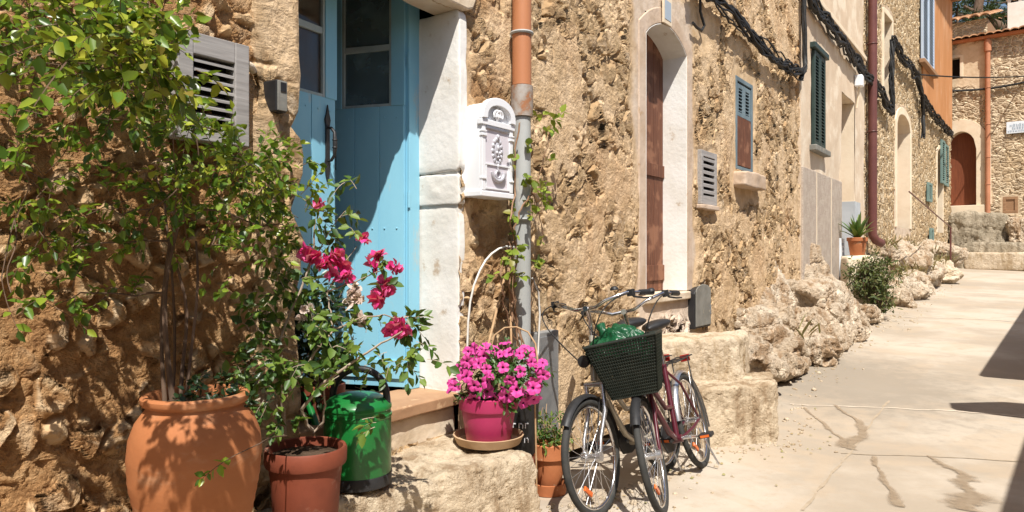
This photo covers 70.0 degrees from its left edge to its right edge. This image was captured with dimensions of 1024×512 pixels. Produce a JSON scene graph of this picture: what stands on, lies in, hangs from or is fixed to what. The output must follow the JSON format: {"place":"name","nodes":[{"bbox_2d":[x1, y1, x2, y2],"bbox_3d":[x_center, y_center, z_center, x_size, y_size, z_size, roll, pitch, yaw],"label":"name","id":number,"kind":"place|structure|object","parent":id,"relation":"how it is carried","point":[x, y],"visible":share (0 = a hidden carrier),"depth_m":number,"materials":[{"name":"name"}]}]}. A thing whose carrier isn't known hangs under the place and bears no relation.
{"place":"outdoors","nodes":[
{"label":"outdoors","id":0,"kind":"place"},
{"bbox_2d":[512,401,539,454],"bbox_3d":[0.053,1.045,4.460,0.232,0.310,0.233,0,0,0],"label":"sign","id":1,"kind":"object","parent":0,"point":[524,420],"visible":0.38,"depth_m":4.37,"materials":[{"name":"black plastic"}]},
{"bbox_2d":[532,277,540,358],"bbox_3d":[0.156,0.424,4.725,0.013,0.574,0.098,0,0,35],"label":"conduit","id":2,"kind":"object","parent":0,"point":[535,285],"visible":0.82,"depth_m":4.75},
{"bbox_2d":[455,268,1023,511],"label":"road","id":3,"kind":"structure","parent":0,"point":[952,358],"depth_m":6.14,"materials":[{"name":"concrete"}]},
{"bbox_2d":[260,508,271,511],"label":"stone ledge","id":4,"kind":"object","parent":3,"relation":"on","point":[267,510],"visible":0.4,"depth_m":3.12,"materials":[{"name":"grey stone"}]},
{"bbox_2d":[125,384,261,511],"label":"urn","id":5,"kind":"object","parent":4,"relation":"on","point":[172,447],"visible":0.92,"depth_m":2.27,"materials":[{"name":"ceramic"}]},
{"bbox_2d":[0,0,338,486],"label":"climbing shrub","id":6,"kind":"object","parent":5,"relation":"in","point":[131,61],"visible":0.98,"depth_m":2.25,"materials":[{"name":"green plant"}]},
{"bbox_2d":[263,436,346,511],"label":"terracotta pot","id":7,"kind":"object","parent":4,"relation":"on","point":[305,474],"visible":1,"depth_m":2.75,"materials":[{"name":"ceramic"}]},
{"bbox_2d":[216,174,459,447],"bbox_3d":[-0.706,0.186,2.897,0.876,1.070,0.534,0,0,-23],"label":"bougainvillea","id":8,"kind":"object","parent":7,"relation":"in","point":[332,357],"visible":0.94,"depth_m":2.86,"materials":[{"name":"green plant"}]},
{"bbox_2d":[0,0,800,511],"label":"stone house","id":9,"kind":"structure","parent":3,"relation":"on","point":[674,164],"depth_m":4.33,"materials":[{"name":"stone"}]},
{"bbox_2d":[263,79,286,113],"bbox_3d":[-1.023,-0.682,3.148,0.117,0.136,0.056,0,0,35],"label":"key box","id":10,"kind":"object","parent":9,"relation":"attached to","point":[275,92],"visible":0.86,"depth_m":3.12,"materials":[{"name":"black plastic"}]},
{"bbox_2d":[291,0,337,378],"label":"door leaf","id":11,"kind":"structure","parent":9,"relation":"in","point":[314,122],"depth_m":3.82,"materials":[{"name":"blue paint"}]},
{"bbox_2d":[299,379,345,420],"bbox_3d":[-0.931,0.701,3.555,0.240,0.170,0.240,0,0,0],"label":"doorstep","id":12,"kind":"object","parent":9,"relation":"on","point":[341,387],"visible":0.24,"depth_m":3.46,"materials":[{"name":"brown stone"}]},
{"bbox_2d":[295,204,374,424],"bbox_3d":[-1.002,0.279,3.519,0.688,1.052,0.470,0,0,0],"label":"dark bush","id":13,"kind":"object","parent":12,"relation":"in","point":[334,307],"visible":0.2,"depth_m":3.49,"materials":[{"name":"green plant"}]},
{"bbox_2d":[335,0,405,386],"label":"door leaf","id":14,"kind":"structure","parent":9,"relation":"in","point":[371,141],"depth_m":4.35,"materials":[{"name":"blue paint"}]},
{"bbox_2d":[463,98,515,199],"bbox_3d":[-0.141,-0.634,4.349,0.176,0.583,0.334,0,0,35],"label":"letterbox","id":15,"kind":"object","parent":9,"relation":"attached to","point":[490,130],"visible":0.99,"depth_m":4.25,"materials":[{"name":"white metal"}]},
{"bbox_2d":[466,245,513,352],"bbox_3d":[-0.096,0.286,4.422,0.042,0.702,0.496,0,0,41],"label":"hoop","id":16,"kind":"object","parent":9,"relation":"attached to","point":[474,283],"visible":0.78,"depth_m":4.27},
{"bbox_2d":[510,0,533,384],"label":"drainpipe","id":17,"kind":"object","parent":9,"relation":"attached to","point":[521,33],"visible":0.79,"depth_m":4.54,"materials":[{"name":"orange plastic"}]},
{"bbox_2d":[509,267,511,343],"bbox_3d":[-0.009,0.294,4.454,0.015,0.457,0.278,0,0,-2],"label":"cane","id":18,"kind":"object","parent":17,"relation":"attached to","point":[510,312],"visible":0.64,"depth_m":4.43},
{"bbox_2d":[486,104,568,348],"bbox_3d":[0.132,-0.203,4.508,0.220,1.585,0.711,0,0,35],"label":"creeper","id":19,"kind":"object","parent":17,"relation":"attached to","point":[512,275],"visible":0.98,"depth_m":4.45,"materials":[{"name":"green plant"}]},
{"bbox_2d":[531,329,557,437],"bbox_3d":[0.188,0.992,4.912,0.136,0.977,0.283,0,0,35],"label":"meter box","id":20,"kind":"object","parent":9,"relation":"attached to","point":[548,346],"visible":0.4,"depth_m":4.88,"materials":[{"name":"grey metal"}]},
{"bbox_2d":[538,334,557,437],"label":"door","id":21,"kind":"structure","parent":20,"relation":"in","point":[548,345],"depth_m":4.89,"materials":[{"name":"metal"}]},
{"bbox_2d":[646,34,663,290],"bbox_3d":[1.215,-0.897,6.848,0.062,2.466,0.915,0,0,35],"label":"arched door","id":22,"kind":"structure","parent":9,"relation":"in","point":[654,61],"depth_m":7.05,"materials":[{"name":"red wood"}]},
{"bbox_2d":[688,284,710,328],"bbox_3d":[1.861,0.495,7.295,0.125,0.431,0.446,0,0,35],"label":"meter cover","id":23,"kind":"object","parent":9,"relation":"attached to","point":[699,308],"visible":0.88,"depth_m":7.19,"materials":[{"name":"grey plastic"}]},
{"bbox_2d":[735,75,752,171],"bbox_3d":[2.687,-1.521,8.565,0.080,1.060,0.623,0,0,35],"label":"window frame","id":24,"kind":"structure","parent":9,"relation":"in","point":[742,82],"depth_m":8.54,"materials":[{"name":"grey wood"}]},
{"bbox_2d":[705,0,804,80],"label":"cable bundle","id":25,"kind":"object","parent":9,"relation":"attached to","point":[754,38],"visible":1,"depth_m":8.57,"materials":[{"name":"black rubber"}]},
{"bbox_2d":[691,0,705,31],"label":"cable stub","id":26,"kind":"object","parent":25,"relation":"attached to","point":[702,19],"visible":1,"depth_m":7.25,"materials":[{"name":"black rubber"}]},
{"bbox_2d":[798,0,807,79],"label":"cable bundle","id":27,"kind":"object","parent":9,"relation":"attached to","point":[804,35],"visible":0.88,"depth_m":10.45,"materials":[{"name":"black rubber"}]},
{"bbox_2d":[535,478,565,497],"bbox_3d":[0.236,1.458,4.620,0.228,0.074,0.228,0,0,0],"label":"plant saucer","id":28,"kind":"object","parent":3,"relation":"on","point":[551,491],"visible":0.56,"depth_m":4.52,"materials":[{"name":"orange ceramic"}]},
{"bbox_2d":[534,439,562,485],"bbox_3d":[0.236,1.321,4.620,0.234,0.297,0.234,0,0,0],"label":"terracotta pot","id":29,"kind":"object","parent":28,"relation":"on","point":[549,469],"visible":0.48,"depth_m":4.54,"materials":[{"name":"orange ceramic"}]},
{"bbox_2d":[537,404,580,457],"bbox_3d":[0.239,1.128,4.626,0.338,0.338,0.374,0,0,-33],"label":"pot plant","id":30,"kind":"object","parent":29,"relation":"in","point":[542,434],"visible":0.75,"depth_m":4.60,"materials":[{"name":"green plant"}]},
{"bbox_2d":[542,286,681,511],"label":"bicycle","id":31,"kind":"object","parent":3,"relation":"on","point":[622,438],"visible":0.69,"depth_m":4.40,"materials":[{"name":"metal"}]},
{"bbox_2d":[579,288,718,511],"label":"bicycle","id":32,"kind":"object","parent":3,"relation":"on","point":[637,384],"visible":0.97,"depth_m":4.31,"materials":[{"name":"metal"}]},
{"bbox_2d":[585,322,651,377],"bbox_3d":[0.637,0.571,4.378,0.406,0.338,0.218,0,0,15],"label":"plastic bag","id":33,"kind":"object","parent":32,"relation":"in","point":[615,331],"visible":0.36,"depth_m":4.33,"materials":[{"name":"green plastic"}]},
{"bbox_2d":[539,283,959,511],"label":"gravel","id":34,"kind":"structure","parent":3,"relation":"on","point":[620,500],"depth_m":5.54,"materials":[{"name":"beige gravel"}]},
{"bbox_2d":[587,287,951,508],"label":"leaves","id":35,"kind":"object","parent":3,"relation":"on","point":[739,458],"visible":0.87,"depth_m":5.23,"materials":[{"name":"brown plant"}]},
{"bbox_2d":[803,407,847,446],"bbox_3d":[2.732,1.468,6.337,0.180,0.074,1.192,0,0,10],"label":"water stain","id":36,"kind":"object","parent":3,"relation":"on","point":[843,442],"visible":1,"depth_m":6.08,"materials":[{"name":"concrete"}]},
{"bbox_2d":[797,0,866,279],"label":"plaster house","id":37,"kind":"structure","parent":3,"relation":"on","point":[830,145],"depth_m":12.20,"materials":[{"name":"paint"}]},
{"bbox_2d":[807,0,865,76],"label":"cable bundle","id":38,"kind":"object","parent":37,"relation":"attached to","point":[856,60],"visible":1,"depth_m":12.10,"materials":[{"name":"black rubber"}]},
{"bbox_2d":[854,74,863,107],"bbox_3d":[6.610,-3.130,13.925,0.140,0.613,0.200,0,0,35],"label":"junction box","id":39,"kind":"object","parent":37,"relation":"attached to","point":[859,81],"visible":1,"depth_m":13.87,"materials":[{"name":"white plastic"}]},
{"bbox_2d":[864,39,894,115],"bbox_3d":[7.734,-4.011,15.419,0.132,1.772,2.845,0,0,38],"label":"cable bundle","id":40,"kind":"object","parent":37,"relation":"attached to","point":[888,105],"visible":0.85,"depth_m":16.39,"materials":[{"name":"black rubber"}]},
{"bbox_2d":[801,400,889,509],"bbox_3d":[2.681,1.460,5.723,0.056,0.098,3.474,0,0,35],"label":"road joint","id":41,"kind":"object","parent":3,"relation":"on","point":[821,485],"visible":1,"depth_m":5.12,"materials":[{"name":"grey concrete"}]},
{"bbox_2d":[833,404,866,449],"bbox_3d":[2.951,1.464,6.317,0.246,0.082,1.405,0,0,20],"label":"water stain","id":42,"kind":"object","parent":3,"relation":"on","point":[860,436],"visible":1,"depth_m":6.12,"materials":[{"name":"concrete"}]},
{"bbox_2d":[839,255,873,304],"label":"stone block","id":43,"kind":"structure","parent":3,"relation":"on","point":[845,259],"depth_m":12.41,"materials":[{"name":"paint"}]},
{"bbox_2d":[846,237,867,254],"bbox_3d":[5.947,-0.165,12.600,0.340,0.305,0.340,0,0,0],"label":"terracotta pot","id":44,"kind":"object","parent":43,"relation":"on","point":[857,245],"visible":1,"depth_m":12.49,"materials":[{"name":"orange ceramic"}]},
{"bbox_2d":[839,212,874,236],"bbox_3d":[5.890,-0.524,12.600,0.667,0.483,0.577,0,0,20],"label":"agave","id":45,"kind":"object","parent":44,"relation":"in","point":[855,229],"visible":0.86,"depth_m":12.53,"materials":[{"name":"green plant"}]},
{"bbox_2d":[840,247,906,313],"bbox_3d":[6.003,0.411,12.157,1.033,1.162,1.172,0,0,21],"label":"shrub","id":46,"kind":"object","parent":3,"relation":"on","point":[868,276],"visible":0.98,"depth_m":12.04,"materials":[{"name":"green plant"}]},
{"bbox_2d":[871,456,904,506],"bbox_3d":[2.509,1.496,4.921,0.113,0.021,1.256,0,0,21],"label":"water stain","id":47,"kind":"object","parent":3,"relation":"on","point":[894,500],"visible":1,"depth_m":4.69,"materials":[{"name":"concrete"}]},
{"bbox_2d":[863,0,922,257],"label":"rubble house","id":48,"kind":"structure","parent":3,"relation":"on","point":[899,166],"depth_m":17.59,"materials":[{"name":"stone"}]},
{"bbox_2d":[866,0,884,246],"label":"drainpipe","id":49,"kind":"object","parent":48,"relation":"attached to","point":[873,236],"visible":0.98,"depth_m":14.85,"materials":[{"name":"brown metal"}]},
{"bbox_2d":[795,404,1023,416],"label":"road joint","id":50,"kind":"object","parent":3,"relation":"on","point":[913,409],"visible":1,"depth_m":6.83,"materials":[{"name":"grey concrete"}]},
{"bbox_2d":[908,191,951,260],"bbox_3d":[9.409,-0.237,16.334,0.040,2.028,5.782,0,0,38],"label":"handrail","id":51,"kind":"object","parent":3,"relation":"on","point":[912,194],"visible":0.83,"depth_m":17.89,"materials":[{"name":"brown metal"}]},
{"bbox_2d":[849,453,1023,461],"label":"road joint","id":52,"kind":"object","parent":3,"relation":"on","point":[950,457],"visible":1,"depth_m":5.45,"materials":[{"name":"grey concrete"}]},
{"bbox_2d":[919,0,959,242],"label":"orange house","id":53,"kind":"structure","parent":3,"relation":"on","point":[936,38],"depth_m":22.18,"materials":[{"name":"paint"}]},
{"bbox_2d":[891,35,953,138],"bbox_3d":[11.499,-4.415,20.242,0.131,1.160,9.570,0,0,38],"label":"cable bundle","id":54,"kind":"object","parent":53,"relation":"attached to","point":[916,76],"visible":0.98,"depth_m":19.05,"materials":[{"name":"black rubber"}]},
{"bbox_2d":[918,86,925,138],"bbox_3d":[10.863,-3.956,19.444,0.123,1.589,1.086,0,0,38],"label":"cable bundle","id":55,"kind":"object","parent":54,"relation":"hanging from","point":[923,124],"visible":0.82,"depth_m":19.72,"materials":[{"name":"black rubber"}]},
{"bbox_2d":[941,259,963,283],"bbox_3d":[10.768,0.410,18.254,0.753,0.679,0.806,0,0,0],"label":"boulder","id":56,"kind":"object","parent":3,"relation":"on","point":[953,275],"visible":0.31,"depth_m":17.99,"materials":[{"name":"stone"}]},
{"bbox_2d":[927,455,989,511],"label":"water stain","id":57,"kind":"object","parent":3,"relation":"on","point":[969,498],"visible":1,"depth_m":4.55,"materials":[{"name":"concrete"}]},
{"bbox_2d":[893,317,1023,321],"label":"road joint","id":58,"kind":"object","parent":3,"relation":"on","point":[964,318],"visible":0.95,"depth_m":12.51,"materials":[{"name":"beige concrete"}]},
{"bbox_2d":[955,261,964,268],"bbox_3d":[14.387,0.207,23.144,0.647,0.736,1.102,0,0,41],"label":"boulder","id":59,"kind":"object","parent":3,"relation":"on","point":[961,266],"visible":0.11,"depth_m":22.76,"materials":[{"name":"stone"}]},
{"bbox_2d":[959,241,1023,252],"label":"stone step","id":60,"kind":"object","parent":3,"relation":"on","point":[1002,247],"visible":0.39,"depth_m":22.73,"materials":[{"name":"beige stone"}]},
{"bbox_2d":[964,252,1023,270],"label":"stone step","id":61,"kind":"object","parent":3,"relation":"on","point":[1010,261],"visible":0.88,"depth_m":22.14,"materials":[{"name":"beige stone"}]},
{"bbox_2d":[952,0,1006,20],"label":"sky","id":62,"kind":"structure","parent":0,"point":[961,0],"materials":[{"name":"blue"}]},
{"bbox_2d":[952,81,1023,91],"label":"overhead wire","id":63,"kind":"object","parent":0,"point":[996,87],"visible":0.92,"depth_m":24.04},
{"bbox_3d":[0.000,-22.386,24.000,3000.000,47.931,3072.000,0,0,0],"label":"ground","id":64,"kind":"structure","parent":0,"visible":0},
{"bbox_2d":[338,434,539,511],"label":"stone step","id":65,"kind":"object","parent":64,"relation":"on","point":[445,473],"visible":0.69,"depth_m":3.59,"materials":[{"name":"beige stone"}]},
{"bbox_2d":[301,365,391,492],"bbox_3d":[-0.744,0.759,3.365,0.304,0.526,0.467,0,0,-37],"label":"watering can","id":66,"kind":"object","parent":65,"relation":"on","point":[366,467],"visible":0.8,"depth_m":3.18,"materials":[{"name":"green metal"}]},
{"bbox_2d":[453,428,523,449],"bbox_3d":[-0.127,0.991,3.980,0.386,0.054,0.386,0,0,0],"label":"plant saucer","id":67,"kind":"object","parent":65,"relation":"on","point":[459,435],"visible":0.62,"depth_m":3.84,"materials":[{"name":"ceramic"}]},
{"bbox_2d":[459,390,517,441],"bbox_3d":[-0.127,0.876,3.980,0.326,0.240,0.326,0,0,0],"label":"flower pot","id":68,"kind":"object","parent":67,"relation":"on","point":[485,421],"visible":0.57,"depth_m":3.85,"materials":[{"name":"plastic"}]},
{"bbox_2d":[446,336,554,423],"bbox_3d":[-0.054,0.668,3.979,0.605,0.446,0.484,0,0,0],"label":"petunia","id":69,"kind":"object","parent":68,"relation":"in","point":[515,387],"visible":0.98,"depth_m":3.87,"materials":[{"name":"pink plant"}]},
{"bbox_2d":[488,277,504,342],"bbox_3d":[-0.096,0.328,4.335,0.022,0.413,0.436,0,0,13],"label":"cane","id":70,"kind":"object","parent":69,"relation":"on","point":[495,315],"visible":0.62,"depth_m":4.34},
{"bbox_2d":[487,326,539,394],"bbox_3d":[0.006,0.576,4.050,0.293,0.362,0.150,0,0,0],"label":"wire hoop","id":71,"kind":"object","parent":69,"relation":"on","point":[503,328],"visible":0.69,"depth_m":4.09,"materials":[{"name":"metal"}]},
{"bbox_2d":[534,394,537,492],"bbox_3d":[0.126,1.020,3.924,0.025,0.626,0.014,0,0,41],"label":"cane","id":72,"kind":"object","parent":65,"relation":"on","point":[535,440],"visible":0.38,"depth_m":3.92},
{"bbox_2d":[688,371,778,447],"bbox_3d":[1.872,1.298,6.115,0.886,0.559,0.914,0,0,0],"label":"stone step","id":73,"kind":"object","parent":64,"relation":"on","point":[742,411],"visible":0.69,"depth_m":5.80,"materials":[{"name":"beige stone"}]},
{"bbox_2d":[645,329,749,433],"bbox_3d":[1.633,1.110,6.404,1.375,0.870,0.620,0,0,-15],"label":"stone step","id":74,"kind":"object","parent":73,"relation":"on","point":[724,356],"visible":0.36,"depth_m":6.16,"materials":[{"name":"beige stone"}]},
{"bbox_2d":[734,243,883,382],"bbox_3d":[3.743,0.689,9.868,1.612,1.754,6.136,0,0,34],"label":"rock outcrop","id":75,"kind":"object","parent":64,"relation":"on","point":[779,350],"visible":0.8,"depth_m":9.09,"materials":[{"name":"stone"}]},
{"bbox_2d":[788,233,960,338],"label":"dry grass","id":76,"kind":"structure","parent":75,"relation":"on","point":[937,258],"depth_m":15.78,"materials":[{"name":"beige plant"}]},
{"bbox_2d":[868,238,968,308],"bbox_3d":[9.706,0.386,17.824,1.697,1.631,9.256,0,0,37],"label":"rock outcrop","id":77,"kind":"object","parent":64,"relation":"on","point":[918,286],"visible":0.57,"depth_m":16.32,"materials":[{"name":"stone"}]},
{"bbox_2d":[952,9,1002,37],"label":"hillside house","id":78,"kind":"structure","parent":64,"relation":"on","point":[978,26],"depth_m":29.72,"materials":[{"name":"brown stone"}]},
{"bbox_2d":[952,0,1006,29],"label":"pine tree","id":79,"kind":"object","parent":64,"relation":"on","point":[966,12],"visible":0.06,"depth_m":33.47,"materials":[{"name":"green plant"}]},
{"bbox_2d":[952,0,1006,22],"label":"pine tree","id":80,"kind":"object","parent":64,"relation":"on","point":[961,20],"visible":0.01,"depth_m":36.34,"materials":[{"name":"green plant"}]},
{"bbox_2d":[958,0,1006,21],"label":"pine tree","id":81,"kind":"object","parent":64,"relation":"on","point":[1000,2],"visible":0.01,"depth_m":35.97,"materials":[{"name":"green plant"}]},
{"bbox_2d":[950,0,1023,217],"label":"end house","id":82,"kind":"structure","parent":64,"relation":"on","point":[967,163],"depth_m":24.23,"materials":[{"name":"stone"}]},
{"bbox_2d":[952,59,959,78],"bbox_3d":[15.193,-6.362,25.072,0.399,0.709,0.050,0,0,41],"label":"window","id":83,"kind":"structure","parent":82,"relation":"in","point":[955,63],"depth_m":25.04,"materials":[{"name":"black glass"}]},
{"bbox_2d":[950,133,975,205],"bbox_3d":[15.388,-2.947,24.941,0.885,2.491,0.050,0,0,41],"label":"door","id":84,"kind":"structure","parent":82,"relation":"in","point":[963,152],"depth_m":24.92,"materials":[{"name":"brown wood"}]},
{"bbox_2d":[920,74,1023,77],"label":"overhead wire","id":85,"kind":"object","parent":82,"relation":"attached to","point":[969,77],"visible":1,"depth_m":20.94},
{"bbox_2d":[948,210,1008,245],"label":"retaining wall","id":86,"kind":"structure","parent":82,"relation":"attached to","point":[969,226],"depth_m":23.57,"materials":[{"name":"stone"}]},
{"bbox_2d":[984,38,991,212],"bbox_3d":[15.677,-4.272,24.117,0.210,5.748,0.253,0,0,7],"label":"drainpipe","id":87,"kind":"object","parent":82,"relation":"attached to","point":[987,45],"visible":1,"depth_m":24.04,"materials":[{"name":"metal"}]},
{"bbox_2d":[1005,217,1023,241],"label":"retaining wall","id":88,"kind":"structure","parent":82,"relation":"attached to","point":[1014,226],"depth_m":22.78,"materials":[{"name":"stone"}]},
{"bbox_2d":[1006,121,1023,133],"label":"street sign","id":89,"kind":"object","parent":82,"relation":"attached to","point":[1015,127],"visible":1,"depth_m":23.63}
]}

